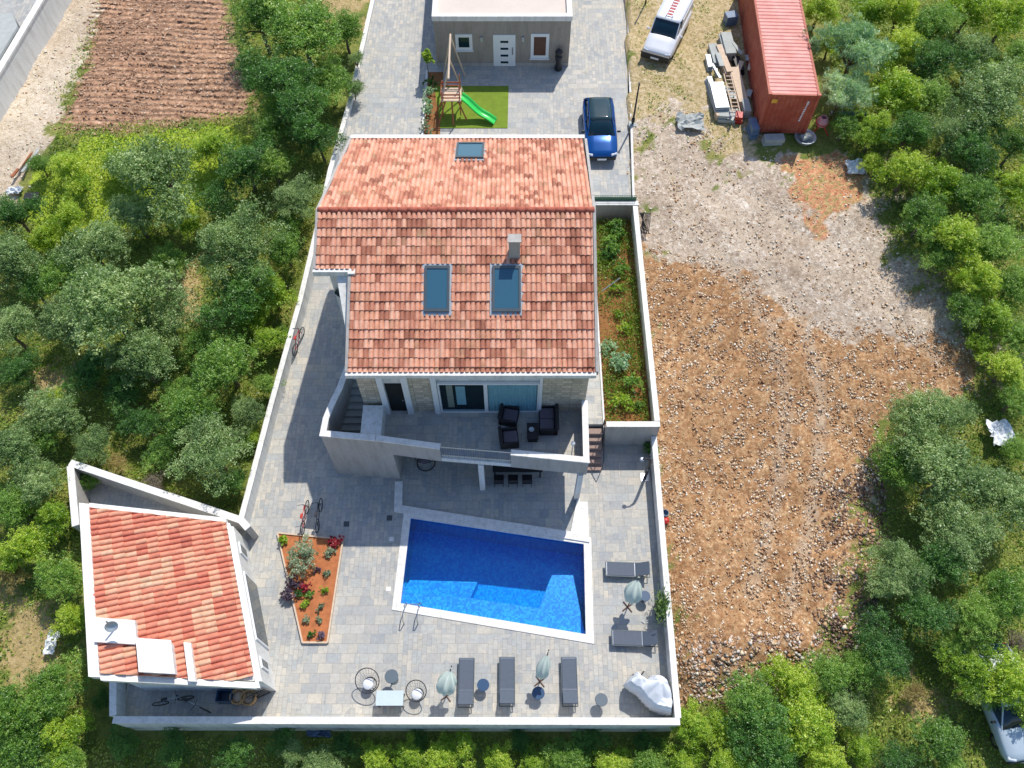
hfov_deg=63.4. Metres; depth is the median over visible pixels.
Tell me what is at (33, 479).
olive tree
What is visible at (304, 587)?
bedding plant
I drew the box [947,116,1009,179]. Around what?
evergreen tree
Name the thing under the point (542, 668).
parasol
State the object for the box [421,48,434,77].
young tree
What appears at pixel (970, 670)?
leafy shrub
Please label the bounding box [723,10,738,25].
crate stack
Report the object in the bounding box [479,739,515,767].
leafy shrub
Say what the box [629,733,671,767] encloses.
leafy tree
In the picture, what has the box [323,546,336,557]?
bedding plant
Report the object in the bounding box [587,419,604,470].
garden stair
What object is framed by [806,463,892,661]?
dark debris
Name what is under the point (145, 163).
olive tree
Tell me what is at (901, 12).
leafy shrub
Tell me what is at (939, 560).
evergreen tree
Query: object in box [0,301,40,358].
olive tree
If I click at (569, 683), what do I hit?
sun lounger
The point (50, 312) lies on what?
olive tree
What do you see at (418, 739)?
evergreen tree
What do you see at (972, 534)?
olive tree
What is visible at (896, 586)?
olive tree
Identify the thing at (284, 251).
leafy tree
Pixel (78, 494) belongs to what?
boundary wall
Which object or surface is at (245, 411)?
olive tree
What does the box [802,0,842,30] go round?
leafy shrub
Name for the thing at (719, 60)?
loose board
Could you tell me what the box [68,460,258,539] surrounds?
boundary wall
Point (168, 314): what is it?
olive tree
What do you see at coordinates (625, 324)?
garden bush
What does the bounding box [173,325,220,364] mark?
leafy tree
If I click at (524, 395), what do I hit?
window
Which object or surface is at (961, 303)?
leafy tree
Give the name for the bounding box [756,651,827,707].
leafy shrub
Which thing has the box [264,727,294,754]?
evergreen tree
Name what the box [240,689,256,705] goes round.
wicker chair
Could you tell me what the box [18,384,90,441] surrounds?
olive tree
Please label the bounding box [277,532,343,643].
flower bed
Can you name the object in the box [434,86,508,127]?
lawn
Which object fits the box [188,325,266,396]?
leafy tree
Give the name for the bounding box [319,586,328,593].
bedding plant
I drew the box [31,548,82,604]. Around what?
leafy tree
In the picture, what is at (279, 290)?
leafy shrub
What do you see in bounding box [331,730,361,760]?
evergreen tree
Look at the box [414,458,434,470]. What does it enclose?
hanging chair
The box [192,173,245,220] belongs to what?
evergreen tree
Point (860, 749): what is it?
leafy shrub
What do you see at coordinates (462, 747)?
leafy shrub
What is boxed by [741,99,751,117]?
block pile
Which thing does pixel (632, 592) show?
parasol
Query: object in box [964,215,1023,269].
leafy tree
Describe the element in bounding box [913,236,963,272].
leafy tree
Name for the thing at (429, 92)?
strip bush
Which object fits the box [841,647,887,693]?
leafy tree
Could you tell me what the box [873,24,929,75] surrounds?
leafy shrub
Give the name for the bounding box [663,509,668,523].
toy bucket
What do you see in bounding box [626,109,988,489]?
gravel
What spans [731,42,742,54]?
loose board
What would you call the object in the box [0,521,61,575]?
leafy shrub
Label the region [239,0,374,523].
boundary wall
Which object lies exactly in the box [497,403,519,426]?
armchair
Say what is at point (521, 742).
evergreen tree
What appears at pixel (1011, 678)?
leafy shrub
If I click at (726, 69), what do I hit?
board stack
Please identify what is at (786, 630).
bank stones
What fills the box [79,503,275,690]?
guest house
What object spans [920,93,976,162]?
olive tree
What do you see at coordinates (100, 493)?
yard floor
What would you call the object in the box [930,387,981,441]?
olive tree
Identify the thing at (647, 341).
boundary wall
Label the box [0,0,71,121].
neighbour house
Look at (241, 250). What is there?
olive tree
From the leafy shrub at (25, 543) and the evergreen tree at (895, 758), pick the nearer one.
the evergreen tree at (895, 758)
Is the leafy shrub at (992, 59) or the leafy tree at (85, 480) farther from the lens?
the leafy shrub at (992, 59)
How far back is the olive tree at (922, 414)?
37.26 m
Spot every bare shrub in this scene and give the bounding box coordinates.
[141,469,167,500]
[1004,626,1023,654]
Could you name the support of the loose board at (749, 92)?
on the board stack at (740, 90)
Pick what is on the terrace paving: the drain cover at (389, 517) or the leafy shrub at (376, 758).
the drain cover at (389, 517)
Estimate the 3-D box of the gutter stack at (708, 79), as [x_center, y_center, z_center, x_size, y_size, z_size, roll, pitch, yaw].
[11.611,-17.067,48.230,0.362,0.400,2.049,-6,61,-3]
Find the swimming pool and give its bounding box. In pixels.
[386,514,593,643]
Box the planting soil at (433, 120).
[424,72,442,134]
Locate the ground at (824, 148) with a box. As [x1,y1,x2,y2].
[0,0,1023,767]
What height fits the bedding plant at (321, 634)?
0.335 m
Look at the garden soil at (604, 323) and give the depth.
41.46 m
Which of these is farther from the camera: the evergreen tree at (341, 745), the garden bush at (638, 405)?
the garden bush at (638, 405)
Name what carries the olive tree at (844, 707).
on the ground at (824, 148)
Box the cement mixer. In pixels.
[813,115,828,135]
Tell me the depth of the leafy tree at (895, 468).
37.03 m
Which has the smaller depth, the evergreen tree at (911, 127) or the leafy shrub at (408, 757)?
the leafy shrub at (408, 757)
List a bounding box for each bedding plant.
[277,535,287,545]
[280,585,295,600]
[285,574,302,588]
[293,589,302,597]
[299,581,311,591]
[300,599,309,608]
[301,590,314,597]
[302,614,309,623]
[307,629,316,637]
[311,567,320,573]
[315,602,324,612]
[315,615,321,622]
[316,631,324,639]
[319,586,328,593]
[322,570,330,577]
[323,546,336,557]
[327,535,344,549]
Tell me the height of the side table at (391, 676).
0.850 m
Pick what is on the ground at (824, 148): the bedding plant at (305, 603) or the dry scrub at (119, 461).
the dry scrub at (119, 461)
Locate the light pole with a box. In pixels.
[628,82,639,128]
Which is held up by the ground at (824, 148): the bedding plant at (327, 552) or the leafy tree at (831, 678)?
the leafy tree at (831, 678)
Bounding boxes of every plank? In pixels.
[10,152,32,177]
[17,148,30,169]
[21,148,38,172]
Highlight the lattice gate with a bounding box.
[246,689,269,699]
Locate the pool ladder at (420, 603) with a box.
[402,602,422,623]
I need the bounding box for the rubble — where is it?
[643,240,990,698]
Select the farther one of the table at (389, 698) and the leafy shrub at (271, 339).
the leafy shrub at (271, 339)
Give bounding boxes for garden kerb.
[421,70,427,134]
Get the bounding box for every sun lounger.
[457,658,474,707]
[499,657,514,706]
[561,657,577,706]
[605,561,649,578]
[611,630,657,647]
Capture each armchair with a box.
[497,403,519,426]
[498,426,518,448]
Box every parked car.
[581,97,620,159]
[963,642,1023,764]
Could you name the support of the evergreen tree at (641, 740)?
on the ground at (824, 148)
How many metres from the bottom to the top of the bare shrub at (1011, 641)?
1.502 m
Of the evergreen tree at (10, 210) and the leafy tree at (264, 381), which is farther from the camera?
the evergreen tree at (10, 210)
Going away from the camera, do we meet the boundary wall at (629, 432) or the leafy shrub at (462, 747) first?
the leafy shrub at (462, 747)
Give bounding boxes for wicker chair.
[229,689,245,704]
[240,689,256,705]
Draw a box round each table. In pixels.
[375,691,404,707]
[385,669,398,684]
[477,679,488,690]
[493,465,542,477]
[527,423,538,441]
[532,686,544,699]
[595,693,607,706]
[640,591,649,602]
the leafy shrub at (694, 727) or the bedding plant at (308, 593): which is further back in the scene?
the bedding plant at (308, 593)
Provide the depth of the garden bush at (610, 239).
43.34 m
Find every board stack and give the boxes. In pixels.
[716,44,732,77]
[729,67,747,107]
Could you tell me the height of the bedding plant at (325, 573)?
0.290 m
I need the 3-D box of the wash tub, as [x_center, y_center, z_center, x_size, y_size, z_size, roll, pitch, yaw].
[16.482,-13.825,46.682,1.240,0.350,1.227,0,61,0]
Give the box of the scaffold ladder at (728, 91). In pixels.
[723,73,740,112]
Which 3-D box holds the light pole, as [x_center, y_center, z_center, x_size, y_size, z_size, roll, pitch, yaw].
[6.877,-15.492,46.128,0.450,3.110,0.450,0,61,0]
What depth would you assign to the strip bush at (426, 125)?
46.89 m
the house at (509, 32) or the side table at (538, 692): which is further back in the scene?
the house at (509, 32)
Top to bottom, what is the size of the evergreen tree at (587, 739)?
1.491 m
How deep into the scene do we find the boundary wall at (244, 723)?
32.75 m
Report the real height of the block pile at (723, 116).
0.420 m
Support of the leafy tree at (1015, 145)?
on the ground at (824, 148)
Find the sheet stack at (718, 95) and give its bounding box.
[708,82,729,112]
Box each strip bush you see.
[418,119,433,134]
[421,103,434,118]
[422,75,439,86]
[422,96,433,105]
[423,86,436,95]
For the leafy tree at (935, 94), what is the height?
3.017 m
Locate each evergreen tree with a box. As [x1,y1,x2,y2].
[0,192,47,234]
[0,343,42,386]
[13,271,50,303]
[56,347,110,398]
[89,684,108,710]
[100,370,142,419]
[106,724,141,760]
[115,405,163,437]
[155,727,196,767]
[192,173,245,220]
[193,259,277,334]
[202,464,247,498]
[209,731,254,767]
[213,133,277,192]
[230,41,323,104]
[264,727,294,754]
[266,80,333,144]
[292,122,347,162]
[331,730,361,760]
[409,729,428,754]
[509,729,533,754]
[570,728,611,759]
[631,729,662,753]
[719,699,799,767]
[853,603,914,680]
[869,734,921,767]
[880,110,935,155]
[892,587,965,647]
[907,29,981,83]
[909,530,971,587]
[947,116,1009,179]
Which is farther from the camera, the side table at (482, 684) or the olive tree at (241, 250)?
the olive tree at (241, 250)
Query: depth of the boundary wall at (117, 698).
33.32 m
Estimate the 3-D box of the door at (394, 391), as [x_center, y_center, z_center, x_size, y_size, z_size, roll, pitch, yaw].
[-5.010,0.596,36.044,0.766,2.450,0.059,0,61,0]
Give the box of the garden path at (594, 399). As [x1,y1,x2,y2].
[585,282,602,427]
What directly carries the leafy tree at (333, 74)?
on the ground at (824, 148)
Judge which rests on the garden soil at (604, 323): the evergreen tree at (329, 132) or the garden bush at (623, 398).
the garden bush at (623, 398)
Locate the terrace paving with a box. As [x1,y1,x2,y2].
[126,439,670,717]
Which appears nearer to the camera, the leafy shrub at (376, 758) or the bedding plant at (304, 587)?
the leafy shrub at (376, 758)
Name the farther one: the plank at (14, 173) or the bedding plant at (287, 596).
the plank at (14, 173)
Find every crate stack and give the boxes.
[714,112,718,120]
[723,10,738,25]
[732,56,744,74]
[735,111,742,123]
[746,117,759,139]
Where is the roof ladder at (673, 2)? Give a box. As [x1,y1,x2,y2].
[666,0,680,16]
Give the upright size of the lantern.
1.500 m
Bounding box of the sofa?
[539,403,558,434]
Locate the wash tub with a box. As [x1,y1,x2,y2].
[795,129,816,145]
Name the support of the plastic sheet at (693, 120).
on the ground at (824, 148)
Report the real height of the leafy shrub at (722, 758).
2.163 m
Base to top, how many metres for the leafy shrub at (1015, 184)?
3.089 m
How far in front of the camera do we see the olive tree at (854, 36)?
45.68 m
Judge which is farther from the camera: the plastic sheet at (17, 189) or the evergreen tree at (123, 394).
the plastic sheet at (17, 189)
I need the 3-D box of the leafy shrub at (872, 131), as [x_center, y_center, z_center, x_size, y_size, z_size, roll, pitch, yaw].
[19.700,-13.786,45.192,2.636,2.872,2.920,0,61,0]
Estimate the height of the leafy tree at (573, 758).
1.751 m
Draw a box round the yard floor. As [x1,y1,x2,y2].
[88,481,239,530]
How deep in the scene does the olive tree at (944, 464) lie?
35.61 m
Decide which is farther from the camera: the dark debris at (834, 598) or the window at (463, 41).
the window at (463, 41)
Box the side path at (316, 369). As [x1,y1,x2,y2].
[272,140,347,438]
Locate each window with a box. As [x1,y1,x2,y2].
[238,541,247,559]
[243,571,268,648]
[259,656,268,671]
[437,381,486,412]
[455,34,473,51]
[485,381,539,412]
[530,34,548,59]
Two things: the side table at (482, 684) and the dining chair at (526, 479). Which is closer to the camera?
the side table at (482, 684)
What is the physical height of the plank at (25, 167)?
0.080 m
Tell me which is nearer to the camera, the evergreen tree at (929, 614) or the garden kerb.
the evergreen tree at (929, 614)
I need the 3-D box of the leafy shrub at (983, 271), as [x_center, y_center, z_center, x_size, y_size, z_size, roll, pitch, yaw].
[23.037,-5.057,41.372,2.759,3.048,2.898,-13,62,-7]
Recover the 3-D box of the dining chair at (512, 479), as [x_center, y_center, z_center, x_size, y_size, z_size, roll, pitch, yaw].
[0.047,4.407,38.279,0.460,0.924,0.495,0,61,0]
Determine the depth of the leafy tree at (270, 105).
46.35 m
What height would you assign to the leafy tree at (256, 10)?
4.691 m
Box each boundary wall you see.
[67,466,90,531]
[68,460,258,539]
[109,682,126,716]
[112,716,679,731]
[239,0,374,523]
[595,201,638,220]
[597,301,604,438]
[602,421,659,444]
[627,17,634,196]
[631,205,659,420]
[649,436,680,717]
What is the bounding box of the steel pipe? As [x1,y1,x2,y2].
[829,111,866,115]
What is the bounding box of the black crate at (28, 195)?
[23,192,41,202]
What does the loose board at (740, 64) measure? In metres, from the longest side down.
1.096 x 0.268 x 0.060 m
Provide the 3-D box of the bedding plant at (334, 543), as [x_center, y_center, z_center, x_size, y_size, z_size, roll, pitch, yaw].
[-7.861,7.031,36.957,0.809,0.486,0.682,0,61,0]
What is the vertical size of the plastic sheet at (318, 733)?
0.379 m
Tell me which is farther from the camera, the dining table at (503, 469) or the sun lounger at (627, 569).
the dining table at (503, 469)
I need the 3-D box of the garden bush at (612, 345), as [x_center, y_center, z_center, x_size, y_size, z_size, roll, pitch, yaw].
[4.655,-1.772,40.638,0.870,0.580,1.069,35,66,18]
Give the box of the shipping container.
[738,0,821,133]
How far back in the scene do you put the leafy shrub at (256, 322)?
41.59 m
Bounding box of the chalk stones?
[0,0,98,204]
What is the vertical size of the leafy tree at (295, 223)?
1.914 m
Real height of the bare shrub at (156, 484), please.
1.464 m
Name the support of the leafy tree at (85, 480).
on the ground at (824, 148)
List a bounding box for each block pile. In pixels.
[717,108,737,122]
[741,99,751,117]
[761,133,784,145]
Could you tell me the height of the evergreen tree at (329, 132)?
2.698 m
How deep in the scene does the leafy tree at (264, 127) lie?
45.42 m
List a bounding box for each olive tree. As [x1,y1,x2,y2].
[0,226,47,290]
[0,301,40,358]
[0,410,46,474]
[5,448,69,507]
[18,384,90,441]
[31,293,96,354]
[42,217,133,278]
[52,256,187,360]
[70,422,111,465]
[99,128,199,230]
[100,316,180,388]
[103,192,162,240]
[124,285,208,352]
[163,407,254,497]
[184,192,291,290]
[228,393,267,443]
[265,172,323,220]
[275,731,307,767]
[302,744,348,767]
[340,77,365,99]
[347,51,364,72]
[801,12,902,88]
[820,64,878,119]
[825,684,872,738]
[861,531,938,601]
[864,560,931,602]
[877,383,960,464]
[893,428,997,538]
[919,494,1009,572]
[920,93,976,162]
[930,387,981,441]
[947,48,1023,141]
[951,27,1000,78]
[951,455,1023,534]
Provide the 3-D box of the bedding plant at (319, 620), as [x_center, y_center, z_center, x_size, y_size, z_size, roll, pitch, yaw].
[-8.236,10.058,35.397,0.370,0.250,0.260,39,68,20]
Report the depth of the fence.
43.92 m
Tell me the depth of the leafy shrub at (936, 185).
42.90 m
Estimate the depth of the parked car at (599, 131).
45.77 m
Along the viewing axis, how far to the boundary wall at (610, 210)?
44.20 m
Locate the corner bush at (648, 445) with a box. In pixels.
[643,441,658,456]
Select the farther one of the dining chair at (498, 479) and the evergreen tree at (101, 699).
the dining chair at (498, 479)
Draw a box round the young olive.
[285,533,318,577]
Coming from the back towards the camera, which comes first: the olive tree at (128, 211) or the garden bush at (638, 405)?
the olive tree at (128, 211)
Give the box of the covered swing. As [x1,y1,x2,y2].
[623,671,672,716]
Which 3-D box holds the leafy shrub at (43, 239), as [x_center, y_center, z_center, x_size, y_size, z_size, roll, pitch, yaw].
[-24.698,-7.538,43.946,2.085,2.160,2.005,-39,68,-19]
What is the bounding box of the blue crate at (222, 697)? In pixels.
[215,690,232,703]
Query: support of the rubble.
on the ground at (824, 148)
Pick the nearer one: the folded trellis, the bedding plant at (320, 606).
the bedding plant at (320, 606)
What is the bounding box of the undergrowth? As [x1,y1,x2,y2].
[0,0,1023,767]
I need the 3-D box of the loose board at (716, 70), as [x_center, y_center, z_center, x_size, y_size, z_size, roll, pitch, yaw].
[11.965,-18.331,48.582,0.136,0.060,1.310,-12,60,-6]
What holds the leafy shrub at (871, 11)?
on the ground at (824, 148)
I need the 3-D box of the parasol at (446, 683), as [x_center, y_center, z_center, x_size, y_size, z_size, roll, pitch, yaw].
[-2.600,12.035,33.276,0.814,2.183,1.042,0,61,0]
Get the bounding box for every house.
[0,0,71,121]
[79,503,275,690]
[312,135,598,542]
[432,0,572,65]
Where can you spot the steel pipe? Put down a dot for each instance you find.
(831, 112)
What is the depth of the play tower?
47.12 m
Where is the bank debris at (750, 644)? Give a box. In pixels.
[677,631,824,706]
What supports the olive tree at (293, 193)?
on the ground at (824, 148)
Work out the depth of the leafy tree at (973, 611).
33.81 m
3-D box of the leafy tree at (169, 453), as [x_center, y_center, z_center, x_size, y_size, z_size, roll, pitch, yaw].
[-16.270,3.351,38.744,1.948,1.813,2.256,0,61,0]
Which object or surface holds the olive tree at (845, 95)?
on the ground at (824, 148)
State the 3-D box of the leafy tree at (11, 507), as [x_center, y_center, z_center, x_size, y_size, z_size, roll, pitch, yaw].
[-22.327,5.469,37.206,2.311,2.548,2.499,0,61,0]
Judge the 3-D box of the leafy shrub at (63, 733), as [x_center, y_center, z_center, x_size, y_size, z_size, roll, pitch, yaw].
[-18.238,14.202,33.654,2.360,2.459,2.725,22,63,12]
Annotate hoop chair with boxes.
[355,668,379,693]
[405,680,426,701]
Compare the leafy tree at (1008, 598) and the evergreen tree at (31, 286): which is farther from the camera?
the evergreen tree at (31, 286)
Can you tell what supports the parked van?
on the ground at (824, 148)
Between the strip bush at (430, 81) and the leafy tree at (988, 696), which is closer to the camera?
the leafy tree at (988, 696)
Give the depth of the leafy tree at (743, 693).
32.78 m
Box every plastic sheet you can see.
[5,185,22,193]
[43,629,59,655]
[306,730,331,737]
[676,111,705,130]
[844,158,866,174]
[986,419,1015,445]
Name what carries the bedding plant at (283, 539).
on the flower bed
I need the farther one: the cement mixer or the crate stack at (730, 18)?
the crate stack at (730, 18)
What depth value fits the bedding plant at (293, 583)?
36.05 m
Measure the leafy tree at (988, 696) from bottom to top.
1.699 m
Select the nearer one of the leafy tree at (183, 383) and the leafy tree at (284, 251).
the leafy tree at (183, 383)
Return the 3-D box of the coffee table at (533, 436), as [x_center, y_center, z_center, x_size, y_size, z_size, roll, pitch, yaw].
[0.903,2.143,36.340,0.500,0.400,0.800,0,61,0]
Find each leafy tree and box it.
[0,479,32,528]
[0,662,52,743]
[0,711,52,767]
[15,646,90,729]
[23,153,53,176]
[28,415,61,453]
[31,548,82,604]
[33,252,84,305]
[36,741,87,767]
[66,473,101,490]
[104,148,133,180]
[139,429,181,472]
[148,384,228,448]
[151,239,188,278]
[156,374,222,412]
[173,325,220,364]
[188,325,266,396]
[220,0,291,54]
[250,372,286,394]
[251,112,296,152]
[253,144,299,185]
[256,88,284,120]
[259,0,343,72]
[263,227,307,271]
[271,206,306,235]
[309,53,353,106]
[320,7,366,53]
[538,734,591,767]
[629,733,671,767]
[720,661,779,741]
[802,648,856,699]
[828,108,860,141]
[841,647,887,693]
[869,428,927,496]
[896,190,951,241]
[902,710,970,767]
[910,72,955,119]
[911,0,970,48]
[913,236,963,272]
[929,627,983,658]
[934,753,971,767]
[944,285,985,329]
[948,170,1015,226]
[949,586,1007,656]
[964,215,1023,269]
[964,676,1001,712]
[966,565,1023,629]
[992,317,1023,365]
[993,123,1023,165]
[993,259,1023,307]
[996,375,1023,418]
[999,429,1023,462]
[1000,36,1023,75]
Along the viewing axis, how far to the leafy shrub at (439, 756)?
33.27 m
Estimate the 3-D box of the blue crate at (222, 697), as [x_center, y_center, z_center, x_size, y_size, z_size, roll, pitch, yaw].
[-11.657,12.742,33.787,0.630,0.600,0.470,0,61,0]
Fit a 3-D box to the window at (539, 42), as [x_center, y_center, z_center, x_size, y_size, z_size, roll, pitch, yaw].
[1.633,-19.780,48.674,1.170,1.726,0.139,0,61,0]
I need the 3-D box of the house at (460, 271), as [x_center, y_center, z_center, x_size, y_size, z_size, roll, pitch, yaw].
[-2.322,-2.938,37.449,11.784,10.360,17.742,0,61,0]
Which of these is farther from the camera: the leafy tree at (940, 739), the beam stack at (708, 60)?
the beam stack at (708, 60)
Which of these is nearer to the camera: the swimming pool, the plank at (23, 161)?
the swimming pool
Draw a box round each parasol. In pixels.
[436,665,456,701]
[535,649,549,686]
[622,575,641,611]
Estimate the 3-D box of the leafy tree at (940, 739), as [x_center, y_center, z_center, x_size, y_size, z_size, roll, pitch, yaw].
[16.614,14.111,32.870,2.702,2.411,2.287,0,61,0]
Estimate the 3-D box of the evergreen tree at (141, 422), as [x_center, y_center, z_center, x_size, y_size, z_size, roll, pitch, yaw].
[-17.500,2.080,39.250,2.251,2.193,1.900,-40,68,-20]
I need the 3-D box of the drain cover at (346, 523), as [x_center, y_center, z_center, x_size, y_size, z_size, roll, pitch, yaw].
[-7.524,6.360,37.702,0.260,0.017,0.260,0,61,0]
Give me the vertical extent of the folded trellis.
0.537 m
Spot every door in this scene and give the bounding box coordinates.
[384,383,406,410]
[493,35,515,65]
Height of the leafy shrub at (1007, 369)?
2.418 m
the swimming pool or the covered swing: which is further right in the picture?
the covered swing
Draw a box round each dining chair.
[494,475,503,486]
[508,475,517,486]
[522,475,531,486]
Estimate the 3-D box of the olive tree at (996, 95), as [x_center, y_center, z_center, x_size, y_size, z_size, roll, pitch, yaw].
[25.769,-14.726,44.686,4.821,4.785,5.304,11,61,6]
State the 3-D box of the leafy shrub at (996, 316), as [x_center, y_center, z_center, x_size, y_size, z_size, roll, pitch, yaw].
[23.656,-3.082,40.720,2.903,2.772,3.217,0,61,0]
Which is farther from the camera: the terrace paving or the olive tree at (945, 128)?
the olive tree at (945, 128)
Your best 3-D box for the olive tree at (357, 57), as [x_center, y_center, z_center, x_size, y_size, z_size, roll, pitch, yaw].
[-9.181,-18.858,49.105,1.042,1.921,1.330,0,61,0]
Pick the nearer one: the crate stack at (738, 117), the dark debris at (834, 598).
the dark debris at (834, 598)
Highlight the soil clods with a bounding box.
[54,0,258,134]
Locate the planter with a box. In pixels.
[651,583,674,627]
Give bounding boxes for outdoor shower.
[640,457,651,480]
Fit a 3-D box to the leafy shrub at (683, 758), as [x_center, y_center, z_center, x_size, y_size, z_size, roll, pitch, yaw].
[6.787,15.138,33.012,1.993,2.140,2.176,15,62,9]
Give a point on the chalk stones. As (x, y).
(46, 94)
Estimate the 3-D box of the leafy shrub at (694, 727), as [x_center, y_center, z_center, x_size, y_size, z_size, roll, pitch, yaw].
[7.263,13.813,33.324,1.894,2.003,1.938,-40,68,-20]
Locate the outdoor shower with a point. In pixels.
(645, 476)
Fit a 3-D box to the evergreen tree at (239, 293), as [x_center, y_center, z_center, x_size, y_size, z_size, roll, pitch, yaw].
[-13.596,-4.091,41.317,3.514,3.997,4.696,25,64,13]
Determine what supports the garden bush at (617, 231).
on the garden soil at (604, 323)
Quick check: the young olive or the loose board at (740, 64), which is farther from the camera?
the loose board at (740, 64)
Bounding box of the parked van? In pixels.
[640,0,693,63]
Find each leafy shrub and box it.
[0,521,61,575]
[22,223,63,252]
[22,497,78,545]
[34,701,97,767]
[36,385,82,408]
[42,191,86,238]
[47,148,95,193]
[47,601,85,635]
[99,147,129,172]
[171,205,204,243]
[189,128,241,164]
[233,305,270,335]
[240,423,260,447]
[247,324,290,356]
[254,272,298,316]
[361,738,393,767]
[391,730,425,767]
[421,730,460,767]
[441,728,476,767]
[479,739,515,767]
[514,740,554,767]
[591,746,634,767]
[661,733,709,767]
[668,694,715,750]
[703,706,738,745]
[707,732,750,767]
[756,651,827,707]
[770,688,841,763]
[800,737,850,767]
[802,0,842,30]
[816,30,840,59]
[839,726,883,767]
[842,0,889,26]
[852,104,901,151]
[856,151,885,174]
[867,62,928,117]
[870,0,928,38]
[870,146,937,192]
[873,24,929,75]
[911,210,993,267]
[913,156,970,205]
[932,645,1000,704]
[942,253,1003,300]
[944,0,993,36]
[964,331,999,359]
[967,294,1023,345]
[969,57,999,89]
[974,348,1023,391]
[979,0,1023,44]
[979,643,1023,730]
[983,164,1023,211]
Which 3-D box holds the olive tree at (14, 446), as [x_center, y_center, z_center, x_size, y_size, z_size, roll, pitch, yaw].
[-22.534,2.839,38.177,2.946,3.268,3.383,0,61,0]
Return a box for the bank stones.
[678,477,879,702]
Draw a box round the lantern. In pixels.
[554,48,562,71]
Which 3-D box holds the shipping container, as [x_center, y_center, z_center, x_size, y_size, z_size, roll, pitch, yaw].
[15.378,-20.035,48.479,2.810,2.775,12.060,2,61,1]
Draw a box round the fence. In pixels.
[594,195,636,200]
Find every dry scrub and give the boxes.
[0,562,32,594]
[98,452,132,474]
[898,681,932,709]
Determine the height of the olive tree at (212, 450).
3.896 m
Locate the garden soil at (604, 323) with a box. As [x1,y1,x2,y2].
[596,221,649,424]
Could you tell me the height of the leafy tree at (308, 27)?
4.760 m
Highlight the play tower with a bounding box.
[434,34,496,124]
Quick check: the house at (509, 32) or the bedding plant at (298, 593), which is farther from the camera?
the house at (509, 32)
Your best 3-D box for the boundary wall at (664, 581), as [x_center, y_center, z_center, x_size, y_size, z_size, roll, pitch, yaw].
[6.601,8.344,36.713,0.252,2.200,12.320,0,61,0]
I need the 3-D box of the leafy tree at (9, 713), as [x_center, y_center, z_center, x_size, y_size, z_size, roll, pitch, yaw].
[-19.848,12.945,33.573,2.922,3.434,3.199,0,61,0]
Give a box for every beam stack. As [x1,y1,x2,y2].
[705,54,712,71]
[708,43,719,66]
[718,32,736,60]
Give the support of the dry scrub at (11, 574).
on the ground at (824, 148)
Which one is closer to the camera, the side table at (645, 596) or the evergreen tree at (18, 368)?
the side table at (645, 596)
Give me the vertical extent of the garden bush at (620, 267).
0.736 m
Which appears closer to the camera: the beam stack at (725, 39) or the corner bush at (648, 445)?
the corner bush at (648, 445)
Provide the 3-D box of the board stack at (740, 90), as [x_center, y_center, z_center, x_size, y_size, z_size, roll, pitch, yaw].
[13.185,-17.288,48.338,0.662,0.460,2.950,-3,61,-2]
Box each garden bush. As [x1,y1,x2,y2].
[598,243,619,264]
[599,234,622,252]
[600,339,618,357]
[604,218,627,238]
[607,391,634,411]
[608,281,626,291]
[608,351,630,372]
[612,256,629,274]
[612,310,623,317]
[616,321,632,334]
[622,371,649,391]
[633,400,646,408]
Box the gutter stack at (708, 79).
[704,76,712,103]
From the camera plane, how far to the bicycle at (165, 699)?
33.52 m
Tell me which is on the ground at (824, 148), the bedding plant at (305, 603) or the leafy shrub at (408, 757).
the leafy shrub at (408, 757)
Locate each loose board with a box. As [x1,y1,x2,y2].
[711,63,720,78]
[715,53,723,66]
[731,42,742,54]
[737,60,743,70]
[746,89,752,96]
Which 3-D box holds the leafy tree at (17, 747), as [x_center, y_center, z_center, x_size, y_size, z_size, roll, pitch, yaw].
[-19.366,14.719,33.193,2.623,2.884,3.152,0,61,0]
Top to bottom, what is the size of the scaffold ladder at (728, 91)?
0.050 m
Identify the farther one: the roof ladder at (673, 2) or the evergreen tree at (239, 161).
the roof ladder at (673, 2)
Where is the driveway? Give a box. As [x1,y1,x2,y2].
[344,0,630,196]
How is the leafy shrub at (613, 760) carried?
on the ground at (824, 148)
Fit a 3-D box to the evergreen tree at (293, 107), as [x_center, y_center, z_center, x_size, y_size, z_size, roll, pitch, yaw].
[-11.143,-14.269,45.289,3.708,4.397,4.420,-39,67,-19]
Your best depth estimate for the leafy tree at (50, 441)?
38.38 m
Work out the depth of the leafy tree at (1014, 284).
40.72 m
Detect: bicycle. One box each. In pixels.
[152,690,193,705]
[177,695,210,712]
[292,327,304,355]
[297,500,308,534]
[311,498,322,532]
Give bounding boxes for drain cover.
[343,521,349,526]
[386,515,392,520]
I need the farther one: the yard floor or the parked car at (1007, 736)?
the yard floor
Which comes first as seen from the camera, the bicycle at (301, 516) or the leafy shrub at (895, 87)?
the bicycle at (301, 516)
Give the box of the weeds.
[596,217,648,421]
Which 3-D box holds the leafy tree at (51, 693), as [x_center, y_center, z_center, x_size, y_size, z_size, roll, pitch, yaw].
[-18.607,12.625,34.248,2.764,2.570,3.262,0,61,0]
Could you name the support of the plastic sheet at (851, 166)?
on the ground at (824, 148)
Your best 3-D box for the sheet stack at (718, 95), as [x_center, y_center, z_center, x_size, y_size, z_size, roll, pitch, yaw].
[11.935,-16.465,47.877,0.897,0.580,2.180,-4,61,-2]
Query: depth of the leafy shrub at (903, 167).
43.40 m
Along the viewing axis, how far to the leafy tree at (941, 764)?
32.33 m
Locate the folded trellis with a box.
[640,213,650,233]
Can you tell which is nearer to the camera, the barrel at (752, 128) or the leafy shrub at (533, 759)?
the leafy shrub at (533, 759)

